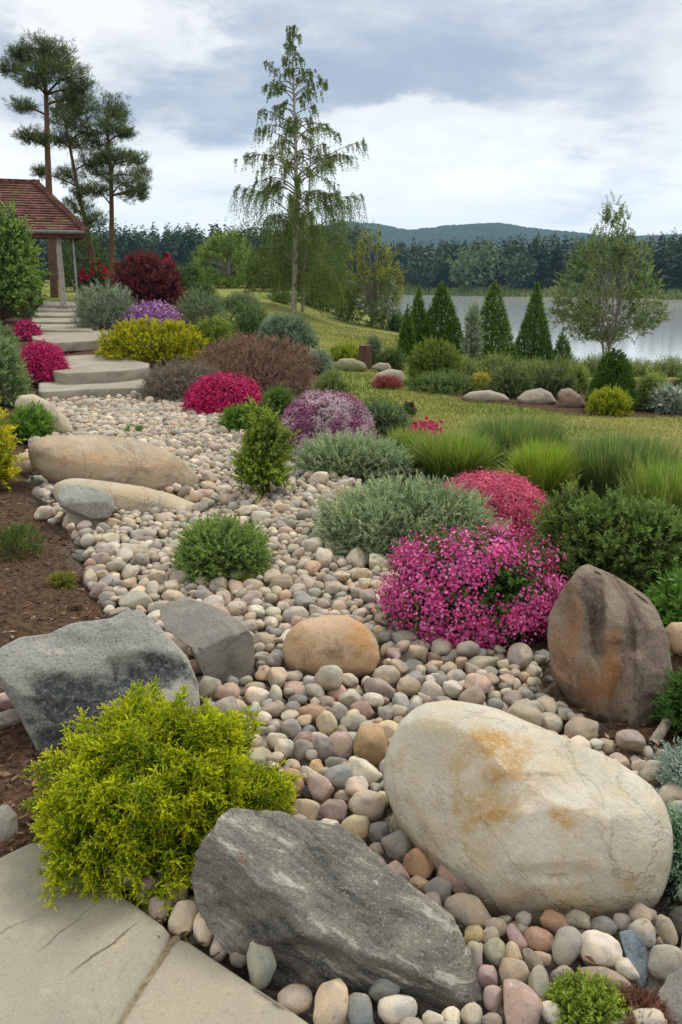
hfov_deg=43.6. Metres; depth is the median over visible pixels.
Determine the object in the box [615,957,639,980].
cobble
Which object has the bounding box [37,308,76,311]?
path slab
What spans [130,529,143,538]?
cobble
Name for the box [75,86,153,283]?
pine tree
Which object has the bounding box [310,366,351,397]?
bed shrub
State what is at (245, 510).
cobble
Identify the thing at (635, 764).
cobble
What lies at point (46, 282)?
bushy tree
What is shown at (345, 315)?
bank shrub
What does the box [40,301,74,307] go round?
path slab
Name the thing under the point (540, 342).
thuja
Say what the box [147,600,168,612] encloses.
cobble
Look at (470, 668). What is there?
cobble
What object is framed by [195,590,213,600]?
cobble
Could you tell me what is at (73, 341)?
step slab
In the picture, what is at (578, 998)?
sedum
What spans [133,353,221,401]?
grey heath
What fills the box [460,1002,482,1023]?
cobble
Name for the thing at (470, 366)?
bank shrub
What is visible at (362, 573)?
cobble
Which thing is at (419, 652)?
cobble
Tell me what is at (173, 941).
paving joint
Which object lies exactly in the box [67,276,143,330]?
silver shrub
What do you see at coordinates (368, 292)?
alder tree
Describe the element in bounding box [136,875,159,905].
cobble
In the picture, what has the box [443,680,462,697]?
cobble
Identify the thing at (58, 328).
path slab
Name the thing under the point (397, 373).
boulder
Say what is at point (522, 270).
tree
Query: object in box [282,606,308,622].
cobble
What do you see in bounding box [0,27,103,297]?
pine tree
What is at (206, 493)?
cobble
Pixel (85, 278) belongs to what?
rose bush
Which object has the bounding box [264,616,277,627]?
cobble
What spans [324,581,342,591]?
cobble
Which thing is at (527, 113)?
sky
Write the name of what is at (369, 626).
cobble
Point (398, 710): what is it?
cobble
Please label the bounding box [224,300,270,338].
bed shrub
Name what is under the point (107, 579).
cobble
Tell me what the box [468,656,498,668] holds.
cobble
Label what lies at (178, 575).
cobble
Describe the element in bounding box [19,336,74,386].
magenta bush
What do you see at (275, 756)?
cobble
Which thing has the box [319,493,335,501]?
cobble
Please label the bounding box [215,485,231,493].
cobble
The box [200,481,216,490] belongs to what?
cobble
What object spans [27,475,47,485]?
cobble
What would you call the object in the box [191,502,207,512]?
cobble
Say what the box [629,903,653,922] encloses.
cobble
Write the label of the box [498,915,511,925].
cobble
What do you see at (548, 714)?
cobble
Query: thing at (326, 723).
cobble
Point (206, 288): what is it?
bed shrub
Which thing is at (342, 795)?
cobble
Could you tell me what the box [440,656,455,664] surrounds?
cobble
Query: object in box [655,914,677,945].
cobble
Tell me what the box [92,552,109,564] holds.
cobble
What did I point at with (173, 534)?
cobble
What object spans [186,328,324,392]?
bronze heath
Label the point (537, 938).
cobble
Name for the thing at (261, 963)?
cobble
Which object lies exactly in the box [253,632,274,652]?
cobble
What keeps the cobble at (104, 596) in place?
on the ground at (18, 618)
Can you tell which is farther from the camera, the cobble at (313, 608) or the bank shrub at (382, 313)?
the bank shrub at (382, 313)
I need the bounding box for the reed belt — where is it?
[359,284,681,299]
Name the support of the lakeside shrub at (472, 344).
on the ground at (18, 618)
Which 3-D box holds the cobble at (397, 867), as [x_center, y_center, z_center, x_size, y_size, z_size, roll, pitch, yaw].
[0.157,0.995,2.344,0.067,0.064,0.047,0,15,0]
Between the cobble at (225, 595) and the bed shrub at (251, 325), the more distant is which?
the bed shrub at (251, 325)
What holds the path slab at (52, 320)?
on the ground at (18, 618)
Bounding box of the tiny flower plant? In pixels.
[402,401,416,416]
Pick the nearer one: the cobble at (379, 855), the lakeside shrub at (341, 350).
the cobble at (379, 855)
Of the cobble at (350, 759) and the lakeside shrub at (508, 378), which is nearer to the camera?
the cobble at (350, 759)
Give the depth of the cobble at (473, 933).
2.12 m
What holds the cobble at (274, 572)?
on the pebbles
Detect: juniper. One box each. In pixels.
[515,474,681,593]
[644,735,681,796]
[662,798,681,908]
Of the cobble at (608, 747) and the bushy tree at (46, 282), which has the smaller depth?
the cobble at (608, 747)
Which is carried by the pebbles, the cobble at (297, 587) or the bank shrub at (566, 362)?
the cobble at (297, 587)
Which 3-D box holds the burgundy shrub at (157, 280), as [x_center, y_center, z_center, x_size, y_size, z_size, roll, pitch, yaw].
[-5.201,-6.134,22.823,2.310,1.822,2.159,0,15,0]
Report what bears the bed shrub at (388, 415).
on the ground at (18, 618)
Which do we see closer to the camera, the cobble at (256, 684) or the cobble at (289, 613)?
the cobble at (256, 684)
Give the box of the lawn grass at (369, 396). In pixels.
[297,313,681,490]
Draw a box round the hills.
[153,221,680,255]
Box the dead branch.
[647,712,677,745]
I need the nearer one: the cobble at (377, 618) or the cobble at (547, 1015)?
the cobble at (547, 1015)
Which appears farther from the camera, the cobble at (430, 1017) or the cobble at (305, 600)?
the cobble at (305, 600)
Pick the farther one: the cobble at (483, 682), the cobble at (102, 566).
the cobble at (102, 566)
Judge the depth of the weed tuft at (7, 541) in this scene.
4.80 m
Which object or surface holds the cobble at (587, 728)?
on the ground at (18, 618)
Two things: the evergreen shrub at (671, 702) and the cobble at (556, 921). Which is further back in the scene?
the evergreen shrub at (671, 702)
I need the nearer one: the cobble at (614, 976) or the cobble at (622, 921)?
the cobble at (614, 976)
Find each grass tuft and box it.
[383,423,434,468]
[392,425,513,481]
[456,409,578,467]
[492,434,586,503]
[560,425,681,506]
[608,449,681,518]
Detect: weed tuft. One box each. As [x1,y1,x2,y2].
[0,520,46,560]
[46,569,76,588]
[120,422,146,431]
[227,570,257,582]
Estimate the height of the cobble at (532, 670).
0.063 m
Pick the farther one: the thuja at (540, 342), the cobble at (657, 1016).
the thuja at (540, 342)
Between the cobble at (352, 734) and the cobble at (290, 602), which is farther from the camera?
the cobble at (290, 602)
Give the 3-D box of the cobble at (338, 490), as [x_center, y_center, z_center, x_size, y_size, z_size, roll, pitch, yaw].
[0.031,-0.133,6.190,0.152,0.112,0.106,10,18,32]
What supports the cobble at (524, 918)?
on the pebbles
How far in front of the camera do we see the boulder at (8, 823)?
2.53 m
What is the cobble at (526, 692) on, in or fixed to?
on the pebbles
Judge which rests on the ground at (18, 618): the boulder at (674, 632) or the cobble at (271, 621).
the boulder at (674, 632)
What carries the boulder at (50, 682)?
on the ground at (18, 618)
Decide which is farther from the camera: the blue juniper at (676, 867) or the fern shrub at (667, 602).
the fern shrub at (667, 602)
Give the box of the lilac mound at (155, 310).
[120,299,183,329]
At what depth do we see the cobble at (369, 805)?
2.61 m
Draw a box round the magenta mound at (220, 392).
[178,370,265,414]
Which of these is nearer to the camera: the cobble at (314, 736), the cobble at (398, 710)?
the cobble at (314, 736)
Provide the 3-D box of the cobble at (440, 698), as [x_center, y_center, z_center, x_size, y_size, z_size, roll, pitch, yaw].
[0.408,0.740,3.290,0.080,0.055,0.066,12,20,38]
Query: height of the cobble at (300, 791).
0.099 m
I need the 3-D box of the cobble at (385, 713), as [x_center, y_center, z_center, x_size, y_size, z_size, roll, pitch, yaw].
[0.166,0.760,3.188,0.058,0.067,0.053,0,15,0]
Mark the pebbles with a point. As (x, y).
(182, 435)
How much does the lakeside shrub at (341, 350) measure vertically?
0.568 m
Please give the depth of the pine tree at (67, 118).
31.95 m
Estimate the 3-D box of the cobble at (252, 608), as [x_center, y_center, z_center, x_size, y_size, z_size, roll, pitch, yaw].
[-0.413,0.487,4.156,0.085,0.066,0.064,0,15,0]
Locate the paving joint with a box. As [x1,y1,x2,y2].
[118,935,180,1023]
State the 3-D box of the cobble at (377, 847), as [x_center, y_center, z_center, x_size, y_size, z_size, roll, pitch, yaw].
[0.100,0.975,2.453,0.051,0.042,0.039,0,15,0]
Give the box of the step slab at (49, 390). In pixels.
[38,379,144,399]
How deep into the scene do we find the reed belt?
183.88 m
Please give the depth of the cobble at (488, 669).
3.51 m
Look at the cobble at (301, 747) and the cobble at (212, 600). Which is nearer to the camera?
the cobble at (301, 747)
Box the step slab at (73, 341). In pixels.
[31,329,111,351]
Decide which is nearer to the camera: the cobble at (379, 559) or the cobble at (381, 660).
the cobble at (381, 660)
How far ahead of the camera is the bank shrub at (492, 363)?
16.94 m
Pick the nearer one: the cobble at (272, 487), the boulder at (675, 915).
the boulder at (675, 915)
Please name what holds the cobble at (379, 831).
on the ground at (18, 618)
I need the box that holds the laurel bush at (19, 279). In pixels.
[0,194,54,325]
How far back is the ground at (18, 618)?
4.57 m
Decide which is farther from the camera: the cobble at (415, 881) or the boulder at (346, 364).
the boulder at (346, 364)
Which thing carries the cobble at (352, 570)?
on the ground at (18, 618)
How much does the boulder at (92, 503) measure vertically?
0.236 m
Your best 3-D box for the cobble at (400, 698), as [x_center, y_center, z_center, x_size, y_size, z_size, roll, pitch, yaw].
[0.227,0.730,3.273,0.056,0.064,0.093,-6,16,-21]
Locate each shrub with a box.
[0,302,38,322]
[0,397,26,490]
[3,399,60,444]
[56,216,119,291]
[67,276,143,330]
[107,248,189,307]
[168,511,277,588]
[171,284,230,328]
[184,281,220,306]
[191,314,241,349]
[204,329,231,351]
[215,401,258,432]
[219,290,261,311]
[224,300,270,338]
[227,394,300,503]
[253,311,321,351]
[257,382,296,424]
[262,290,290,303]
[293,389,332,423]
[300,347,335,373]
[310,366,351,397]
[327,339,358,360]
[328,278,365,322]
[353,396,415,439]
[361,274,404,329]
[362,513,576,650]
[363,332,385,364]
[370,374,405,389]
[373,345,407,369]
[385,310,404,331]
[403,368,483,395]
[404,335,464,381]
[446,350,486,376]
[460,300,485,359]
[467,369,491,390]
[478,349,522,375]
[480,355,537,398]
[514,354,550,376]
[529,361,581,397]
[547,353,588,373]
[568,362,592,392]
[579,348,606,376]
[584,383,635,415]
[628,356,659,376]
[635,367,671,410]
[643,380,681,414]
[643,562,681,659]
[648,666,681,742]
[650,355,681,376]
[668,375,681,390]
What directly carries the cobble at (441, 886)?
on the ground at (18, 618)
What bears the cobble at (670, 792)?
on the ground at (18, 618)
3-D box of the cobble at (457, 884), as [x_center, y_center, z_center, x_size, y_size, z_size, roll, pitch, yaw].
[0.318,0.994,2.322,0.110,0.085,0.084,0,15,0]
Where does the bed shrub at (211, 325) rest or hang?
on the ground at (18, 618)
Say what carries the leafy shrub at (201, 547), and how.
on the pebbles
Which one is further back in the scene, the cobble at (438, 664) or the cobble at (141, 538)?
the cobble at (141, 538)
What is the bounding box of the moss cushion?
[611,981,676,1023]
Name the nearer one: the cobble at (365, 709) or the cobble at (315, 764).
the cobble at (315, 764)
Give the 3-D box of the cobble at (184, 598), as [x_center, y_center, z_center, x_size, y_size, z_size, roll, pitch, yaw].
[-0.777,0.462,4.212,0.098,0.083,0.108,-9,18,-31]
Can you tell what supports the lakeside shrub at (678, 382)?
on the ground at (18, 618)
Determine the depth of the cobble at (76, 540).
5.24 m
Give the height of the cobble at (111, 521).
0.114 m
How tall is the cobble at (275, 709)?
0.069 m
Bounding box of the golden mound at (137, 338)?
[94,314,209,365]
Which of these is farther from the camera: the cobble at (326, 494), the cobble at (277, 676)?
the cobble at (326, 494)
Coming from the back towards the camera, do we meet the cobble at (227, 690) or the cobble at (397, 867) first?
the cobble at (227, 690)
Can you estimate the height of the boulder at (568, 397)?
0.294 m
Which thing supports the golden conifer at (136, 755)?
on the ground at (18, 618)
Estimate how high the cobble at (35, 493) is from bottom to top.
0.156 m
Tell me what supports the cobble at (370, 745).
on the ground at (18, 618)
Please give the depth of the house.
24.22 m
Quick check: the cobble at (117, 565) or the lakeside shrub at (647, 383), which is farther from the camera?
the lakeside shrub at (647, 383)
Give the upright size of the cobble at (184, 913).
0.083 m
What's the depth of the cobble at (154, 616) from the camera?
4.03 m
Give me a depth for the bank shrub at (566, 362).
18.19 m
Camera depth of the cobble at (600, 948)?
2.05 m
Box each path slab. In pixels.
[31,316,81,323]
[31,324,92,331]
[34,310,78,317]
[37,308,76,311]
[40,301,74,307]
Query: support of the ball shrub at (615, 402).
on the ground at (18, 618)
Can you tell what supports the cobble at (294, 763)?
on the pebbles
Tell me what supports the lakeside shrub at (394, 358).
on the ground at (18, 618)
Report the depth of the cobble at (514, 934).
2.10 m
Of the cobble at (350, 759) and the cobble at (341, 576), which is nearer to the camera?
the cobble at (350, 759)
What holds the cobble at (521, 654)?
on the pebbles
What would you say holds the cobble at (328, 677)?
on the pebbles
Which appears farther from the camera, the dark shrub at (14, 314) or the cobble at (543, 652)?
the dark shrub at (14, 314)
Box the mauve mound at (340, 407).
[277,387,376,462]
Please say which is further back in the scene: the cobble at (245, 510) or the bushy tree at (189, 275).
the bushy tree at (189, 275)
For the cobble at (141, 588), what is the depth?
4.38 m
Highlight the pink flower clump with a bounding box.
[11,318,43,340]
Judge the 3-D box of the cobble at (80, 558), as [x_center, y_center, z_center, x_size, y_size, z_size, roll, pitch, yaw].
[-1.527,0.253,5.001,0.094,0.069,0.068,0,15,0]
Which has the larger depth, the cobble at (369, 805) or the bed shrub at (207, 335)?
the bed shrub at (207, 335)
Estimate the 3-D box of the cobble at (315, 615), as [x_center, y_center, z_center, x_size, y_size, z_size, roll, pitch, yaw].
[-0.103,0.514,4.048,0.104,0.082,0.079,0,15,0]
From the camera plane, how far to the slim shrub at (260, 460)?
6.11 m
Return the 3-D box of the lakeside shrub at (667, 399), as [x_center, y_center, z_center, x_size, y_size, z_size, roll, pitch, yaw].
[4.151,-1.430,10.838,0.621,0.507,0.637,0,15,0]
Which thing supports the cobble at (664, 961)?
on the ground at (18, 618)
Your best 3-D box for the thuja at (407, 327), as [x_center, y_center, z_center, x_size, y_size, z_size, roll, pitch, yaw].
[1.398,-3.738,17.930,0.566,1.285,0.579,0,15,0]
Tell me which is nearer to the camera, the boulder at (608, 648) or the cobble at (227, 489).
the boulder at (608, 648)
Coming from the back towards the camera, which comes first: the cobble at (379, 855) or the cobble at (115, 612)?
the cobble at (115, 612)
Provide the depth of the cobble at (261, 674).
3.45 m
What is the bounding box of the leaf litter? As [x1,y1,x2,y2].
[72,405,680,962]
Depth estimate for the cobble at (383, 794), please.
2.68 m
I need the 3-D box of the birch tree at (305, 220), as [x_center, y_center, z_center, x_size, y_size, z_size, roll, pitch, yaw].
[-1.562,-10.818,28.546,5.029,9.629,5.035,-15,21,-43]
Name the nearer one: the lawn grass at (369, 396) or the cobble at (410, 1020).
the cobble at (410, 1020)
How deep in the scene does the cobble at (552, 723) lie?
3.08 m
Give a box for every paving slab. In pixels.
[0,842,169,1023]
[123,940,307,1023]
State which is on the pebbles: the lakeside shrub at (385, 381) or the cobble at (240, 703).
the cobble at (240, 703)
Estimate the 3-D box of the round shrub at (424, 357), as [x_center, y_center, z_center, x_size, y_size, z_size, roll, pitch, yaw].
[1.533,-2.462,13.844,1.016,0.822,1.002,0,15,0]
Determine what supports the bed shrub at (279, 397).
on the ground at (18, 618)
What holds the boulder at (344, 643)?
on the ground at (18, 618)
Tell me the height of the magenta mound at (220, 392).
0.765 m
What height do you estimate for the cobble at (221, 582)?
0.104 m
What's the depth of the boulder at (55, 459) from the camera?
6.30 m
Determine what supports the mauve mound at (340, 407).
on the ground at (18, 618)
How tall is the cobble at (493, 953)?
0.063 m
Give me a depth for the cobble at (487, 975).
1.99 m
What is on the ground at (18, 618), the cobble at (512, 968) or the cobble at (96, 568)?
the cobble at (512, 968)
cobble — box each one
[0,692,13,710]
[0,709,21,728]
[13,454,31,474]
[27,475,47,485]
[32,486,41,499]
[34,506,55,519]
[62,512,101,529]
[72,549,85,561]
[74,536,82,547]
[83,565,102,574]
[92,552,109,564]
[95,564,109,572]
[96,543,115,555]
[98,591,115,603]
[99,575,120,585]
[101,518,120,526]
[101,532,119,542]
[105,560,125,571]
[109,607,130,616]
[116,546,132,563]
[119,590,152,609]
[120,543,148,562]
[122,565,138,579]
[129,585,147,593]
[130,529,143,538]
[131,553,149,565]
[133,536,153,540]
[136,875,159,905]
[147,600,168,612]
[147,610,160,622]
[148,896,173,921]
[149,570,168,583]
[160,512,173,517]
[161,590,184,600]
[163,580,178,590]
[164,881,188,905]
[167,539,181,551]
[168,899,198,937]
[169,530,182,539]
[169,570,194,583]
[172,635,188,654]
[176,597,192,600]
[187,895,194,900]
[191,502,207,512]
[193,912,213,946]
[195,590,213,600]
[196,489,211,497]
[198,676,221,702]
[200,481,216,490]
[201,470,216,481]
[203,595,223,605]
[209,577,228,594]
[210,937,227,961]
[213,603,229,614]
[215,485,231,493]
[215,590,230,606]
[215,682,239,698]
[227,601,245,615]
[229,952,246,968]
[236,699,247,714]
[238,505,252,515]
[241,590,262,605]
[241,619,259,631]
[243,682,265,695]
[245,687,269,704]
[246,706,261,718]
[246,941,276,989]
[248,605,264,618]
[251,511,270,522]
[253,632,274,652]
[253,711,271,724]
[255,651,268,661]
[255,665,269,680]
[262,568,280,586]
[262,700,284,718]
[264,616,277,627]
[265,653,281,666]
[266,733,287,751]
[267,751,283,762]
[268,667,287,688]
[269,574,293,590]
[270,482,282,491]
[271,487,287,495]
[274,738,293,757]
[276,599,296,613]
[277,983,312,1014]
[281,710,298,720]
[281,719,301,740]
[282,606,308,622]
[282,681,308,698]
[283,759,300,770]
[284,768,304,800]
[285,701,300,711]
[286,670,302,681]
[288,693,308,705]
[289,799,319,819]
[290,583,306,595]
[293,574,316,593]
[293,731,311,741]
[293,739,313,762]
[293,814,306,818]
[294,594,315,608]
[298,703,325,724]
[300,766,317,783]
[302,725,315,731]
[303,537,322,553]
[304,521,318,532]
[304,560,321,575]
[305,683,324,697]
[307,772,333,803]
[309,471,328,485]
[309,604,322,615]
[309,613,322,616]
[309,732,328,742]
[309,759,322,770]
[313,737,333,759]
[313,978,348,1023]
[314,665,343,690]
[316,547,332,568]
[316,710,337,736]
[318,696,333,707]
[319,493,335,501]
[319,799,346,823]
[321,818,337,822]
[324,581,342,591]
[324,764,352,789]
[325,540,347,555]
[325,756,346,767]
[329,731,352,758]
[330,704,347,724]
[332,571,350,581]
[334,790,351,803]
[335,486,354,500]
[338,689,361,708]
[340,713,366,731]
[341,673,358,687]
[341,815,368,839]
[345,547,368,567]
[345,776,367,796]
[347,756,358,763]
[347,992,372,1023]
[348,731,356,744]
[348,790,384,821]
[349,567,366,582]
[350,701,374,718]
[351,757,382,788]
[353,723,387,766]
[354,568,372,579]
[361,692,383,706]
[363,602,375,614]
[364,623,374,632]
[364,677,396,699]
[368,842,384,855]
[368,979,400,1002]
[369,553,388,571]
[369,821,389,842]
[370,631,380,644]
[372,665,399,684]
[373,852,386,863]
[374,612,388,624]
[377,641,395,667]
[377,706,392,720]
[377,994,417,1023]
[378,791,387,807]
[379,720,397,743]
[381,830,410,861]
[386,647,401,659]
[388,860,409,880]
[389,658,408,674]
[390,814,400,831]
[391,630,418,643]
[391,704,406,718]
[392,692,409,707]
[393,716,402,723]
[397,675,420,696]
[399,1017,422,1023]
[400,658,423,677]
[402,848,434,879]
[405,670,423,685]
[406,702,422,714]
[408,876,428,893]
[409,644,427,659]
[419,679,448,701]
[422,876,451,905]
[422,1010,443,1023]
[425,660,442,673]
[425,892,441,905]
[436,696,451,700]
[436,864,468,893]
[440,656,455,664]
[440,661,456,673]
[441,1006,460,1023]
[442,1020,458,1023]
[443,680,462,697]
[444,893,491,928]
[447,669,465,681]
[458,686,485,704]
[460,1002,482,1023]
[464,673,491,693]
[464,924,483,944]
[465,662,479,673]
[467,941,482,970]
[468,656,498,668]
[477,965,497,988]
[481,1013,502,1023]
[482,926,499,943]
[482,938,504,966]
[483,666,497,675]
[483,985,502,1012]
[484,672,498,684]
[484,917,506,935]
[498,673,514,688]
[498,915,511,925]
[499,958,529,985]
[503,690,522,704]
[503,979,543,1023]
[505,941,522,959]
[506,700,543,726]
[506,923,527,953]
[507,642,533,668]
[515,911,531,926]
[516,923,528,934]
[518,687,534,699]
[522,948,544,970]
[523,926,553,952]
[526,664,541,676]
[527,700,543,712]
[528,964,549,999]
[534,649,549,665]
[534,951,552,966]
[536,695,557,713]
[540,909,570,934]
[541,717,561,732]
[541,1000,560,1023]
[542,712,562,733]
[551,926,582,965]
[558,707,573,720]
[564,716,598,740]
[565,909,590,928]
[571,735,590,747]
[575,966,634,993]
[580,929,622,967]
[590,916,617,934]
[600,738,614,754]
[608,752,630,769]
[613,913,631,931]
[615,729,645,752]
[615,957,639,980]
[627,1008,666,1023]
[628,918,655,949]
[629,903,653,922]
[631,760,645,770]
[638,760,661,782]
[647,944,681,981]
[650,908,656,925]
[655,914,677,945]
[657,782,681,806]
[667,800,681,826]
[677,884,681,900]
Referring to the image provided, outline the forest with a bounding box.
[37,220,681,293]
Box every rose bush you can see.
[74,261,111,296]
[160,251,174,310]
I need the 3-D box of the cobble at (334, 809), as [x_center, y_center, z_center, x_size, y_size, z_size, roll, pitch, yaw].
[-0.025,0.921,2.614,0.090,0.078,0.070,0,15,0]
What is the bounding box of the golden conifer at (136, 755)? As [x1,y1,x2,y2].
[18,676,303,923]
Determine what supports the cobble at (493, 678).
on the ground at (18, 618)
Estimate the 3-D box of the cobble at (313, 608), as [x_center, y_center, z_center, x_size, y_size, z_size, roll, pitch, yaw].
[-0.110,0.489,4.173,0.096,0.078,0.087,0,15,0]
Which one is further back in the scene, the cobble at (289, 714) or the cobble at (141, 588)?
the cobble at (141, 588)
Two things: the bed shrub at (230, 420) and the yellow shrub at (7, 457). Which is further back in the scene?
the bed shrub at (230, 420)
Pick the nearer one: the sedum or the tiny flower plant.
the sedum
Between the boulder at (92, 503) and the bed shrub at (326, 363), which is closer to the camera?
the boulder at (92, 503)
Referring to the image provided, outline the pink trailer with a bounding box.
[403,416,444,440]
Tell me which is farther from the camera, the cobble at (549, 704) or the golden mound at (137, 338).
the golden mound at (137, 338)
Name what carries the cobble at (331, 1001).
on the ground at (18, 618)
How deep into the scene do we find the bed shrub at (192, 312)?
19.27 m
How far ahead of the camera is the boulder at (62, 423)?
8.55 m
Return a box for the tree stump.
[358,345,372,369]
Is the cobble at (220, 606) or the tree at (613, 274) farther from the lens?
the tree at (613, 274)
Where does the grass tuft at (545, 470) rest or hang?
on the ground at (18, 618)
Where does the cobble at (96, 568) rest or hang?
on the pebbles
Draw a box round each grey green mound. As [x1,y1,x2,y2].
[288,427,417,483]
[308,468,511,561]
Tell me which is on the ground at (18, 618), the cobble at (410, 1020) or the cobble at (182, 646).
the cobble at (410, 1020)
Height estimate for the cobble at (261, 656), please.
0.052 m
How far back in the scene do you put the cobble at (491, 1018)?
1.89 m
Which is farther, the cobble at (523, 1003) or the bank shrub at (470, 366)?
the bank shrub at (470, 366)
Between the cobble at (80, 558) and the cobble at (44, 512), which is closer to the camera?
the cobble at (80, 558)
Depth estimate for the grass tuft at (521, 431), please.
7.42 m
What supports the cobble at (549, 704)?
on the pebbles
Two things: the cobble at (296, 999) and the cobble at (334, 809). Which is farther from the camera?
the cobble at (334, 809)
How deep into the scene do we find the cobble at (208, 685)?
3.33 m
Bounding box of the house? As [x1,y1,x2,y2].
[0,178,87,310]
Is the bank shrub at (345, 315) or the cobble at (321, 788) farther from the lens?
the bank shrub at (345, 315)
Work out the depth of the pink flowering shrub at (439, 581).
3.80 m
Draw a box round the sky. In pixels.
[0,0,681,240]
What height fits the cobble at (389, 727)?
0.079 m
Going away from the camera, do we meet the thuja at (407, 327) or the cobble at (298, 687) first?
the cobble at (298, 687)
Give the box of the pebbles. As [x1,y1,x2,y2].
[22,391,666,1023]
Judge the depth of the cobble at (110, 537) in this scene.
5.13 m
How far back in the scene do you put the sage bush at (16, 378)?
10.85 m
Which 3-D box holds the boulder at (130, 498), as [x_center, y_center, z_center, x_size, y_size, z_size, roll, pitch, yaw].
[-1.429,-0.053,6.052,1.166,0.448,0.576,-3,16,-11]
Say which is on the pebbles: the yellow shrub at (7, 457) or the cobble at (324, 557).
the cobble at (324, 557)
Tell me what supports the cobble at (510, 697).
on the pebbles
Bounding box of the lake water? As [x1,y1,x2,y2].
[356,294,681,372]
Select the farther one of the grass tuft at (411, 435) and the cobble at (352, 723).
the grass tuft at (411, 435)
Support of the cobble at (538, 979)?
on the ground at (18, 618)
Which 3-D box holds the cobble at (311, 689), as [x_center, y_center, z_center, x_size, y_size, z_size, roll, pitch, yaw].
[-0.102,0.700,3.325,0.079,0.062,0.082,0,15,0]
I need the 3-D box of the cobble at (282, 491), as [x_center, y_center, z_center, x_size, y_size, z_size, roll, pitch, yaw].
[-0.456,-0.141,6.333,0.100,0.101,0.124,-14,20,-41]
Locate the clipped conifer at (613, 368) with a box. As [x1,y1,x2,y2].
[583,347,640,411]
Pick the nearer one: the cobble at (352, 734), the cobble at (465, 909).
the cobble at (465, 909)
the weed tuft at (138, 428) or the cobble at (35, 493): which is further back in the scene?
the weed tuft at (138, 428)
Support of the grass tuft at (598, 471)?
on the ground at (18, 618)
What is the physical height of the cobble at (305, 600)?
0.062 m
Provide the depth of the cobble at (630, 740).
2.93 m
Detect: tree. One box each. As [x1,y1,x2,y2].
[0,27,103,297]
[28,86,115,289]
[41,273,53,296]
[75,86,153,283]
[175,260,213,290]
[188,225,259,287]
[220,25,368,323]
[241,243,303,291]
[290,246,363,311]
[336,222,408,322]
[404,250,447,290]
[445,240,508,291]
[501,251,538,291]
[545,190,673,354]
[585,249,624,286]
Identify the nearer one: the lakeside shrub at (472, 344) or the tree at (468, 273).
the lakeside shrub at (472, 344)
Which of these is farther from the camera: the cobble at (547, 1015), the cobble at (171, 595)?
the cobble at (171, 595)
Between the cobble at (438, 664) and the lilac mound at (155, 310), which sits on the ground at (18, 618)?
the lilac mound at (155, 310)
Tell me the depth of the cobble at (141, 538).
5.21 m
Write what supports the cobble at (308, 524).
on the pebbles
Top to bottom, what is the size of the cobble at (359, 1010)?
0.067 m
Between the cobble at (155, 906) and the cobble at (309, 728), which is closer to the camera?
the cobble at (155, 906)
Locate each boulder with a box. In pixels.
[0,610,199,749]
[0,804,17,842]
[15,394,73,433]
[28,435,200,495]
[53,478,207,520]
[57,485,114,519]
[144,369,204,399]
[160,600,254,686]
[191,808,487,1023]
[282,615,379,677]
[333,358,366,370]
[371,363,390,370]
[372,369,405,383]
[383,700,672,925]
[463,390,509,401]
[517,388,555,403]
[547,564,672,725]
[557,388,585,407]
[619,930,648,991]
[657,968,681,1023]
[665,622,681,653]
[668,906,681,940]
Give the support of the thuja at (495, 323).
on the ground at (18, 618)
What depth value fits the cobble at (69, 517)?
5.45 m
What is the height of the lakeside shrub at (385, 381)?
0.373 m
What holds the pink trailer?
on the ground at (18, 618)
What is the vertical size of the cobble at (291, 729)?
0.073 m
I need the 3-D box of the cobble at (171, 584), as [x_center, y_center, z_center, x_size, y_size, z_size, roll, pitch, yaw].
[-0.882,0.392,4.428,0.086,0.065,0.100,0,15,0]
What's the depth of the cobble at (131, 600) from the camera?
4.22 m
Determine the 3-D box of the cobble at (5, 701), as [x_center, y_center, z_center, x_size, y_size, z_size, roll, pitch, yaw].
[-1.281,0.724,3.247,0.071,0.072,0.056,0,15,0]
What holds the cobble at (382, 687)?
on the ground at (18, 618)
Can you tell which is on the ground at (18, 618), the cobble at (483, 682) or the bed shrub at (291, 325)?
the bed shrub at (291, 325)
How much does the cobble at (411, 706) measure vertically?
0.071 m
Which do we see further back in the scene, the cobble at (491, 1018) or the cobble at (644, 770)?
the cobble at (644, 770)
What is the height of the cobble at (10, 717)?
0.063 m
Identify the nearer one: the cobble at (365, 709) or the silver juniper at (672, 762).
the silver juniper at (672, 762)
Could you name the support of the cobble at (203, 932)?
on the ground at (18, 618)
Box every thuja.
[395,304,417,361]
[403,285,430,347]
[415,280,465,356]
[472,278,518,370]
[510,281,553,364]
[546,328,573,364]
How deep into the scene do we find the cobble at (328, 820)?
2.56 m
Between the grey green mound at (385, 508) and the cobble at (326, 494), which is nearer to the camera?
the grey green mound at (385, 508)
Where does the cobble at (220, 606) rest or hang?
on the pebbles
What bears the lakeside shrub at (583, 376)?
on the ground at (18, 618)
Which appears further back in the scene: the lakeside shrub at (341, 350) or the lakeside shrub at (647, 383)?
the lakeside shrub at (341, 350)
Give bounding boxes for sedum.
[541,965,633,1023]
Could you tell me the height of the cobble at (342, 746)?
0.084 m
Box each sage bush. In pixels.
[0,321,21,355]
[0,335,36,406]
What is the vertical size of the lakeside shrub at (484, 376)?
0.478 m
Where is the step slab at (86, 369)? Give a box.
[51,355,149,383]
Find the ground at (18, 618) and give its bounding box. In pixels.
[0,280,681,1023]

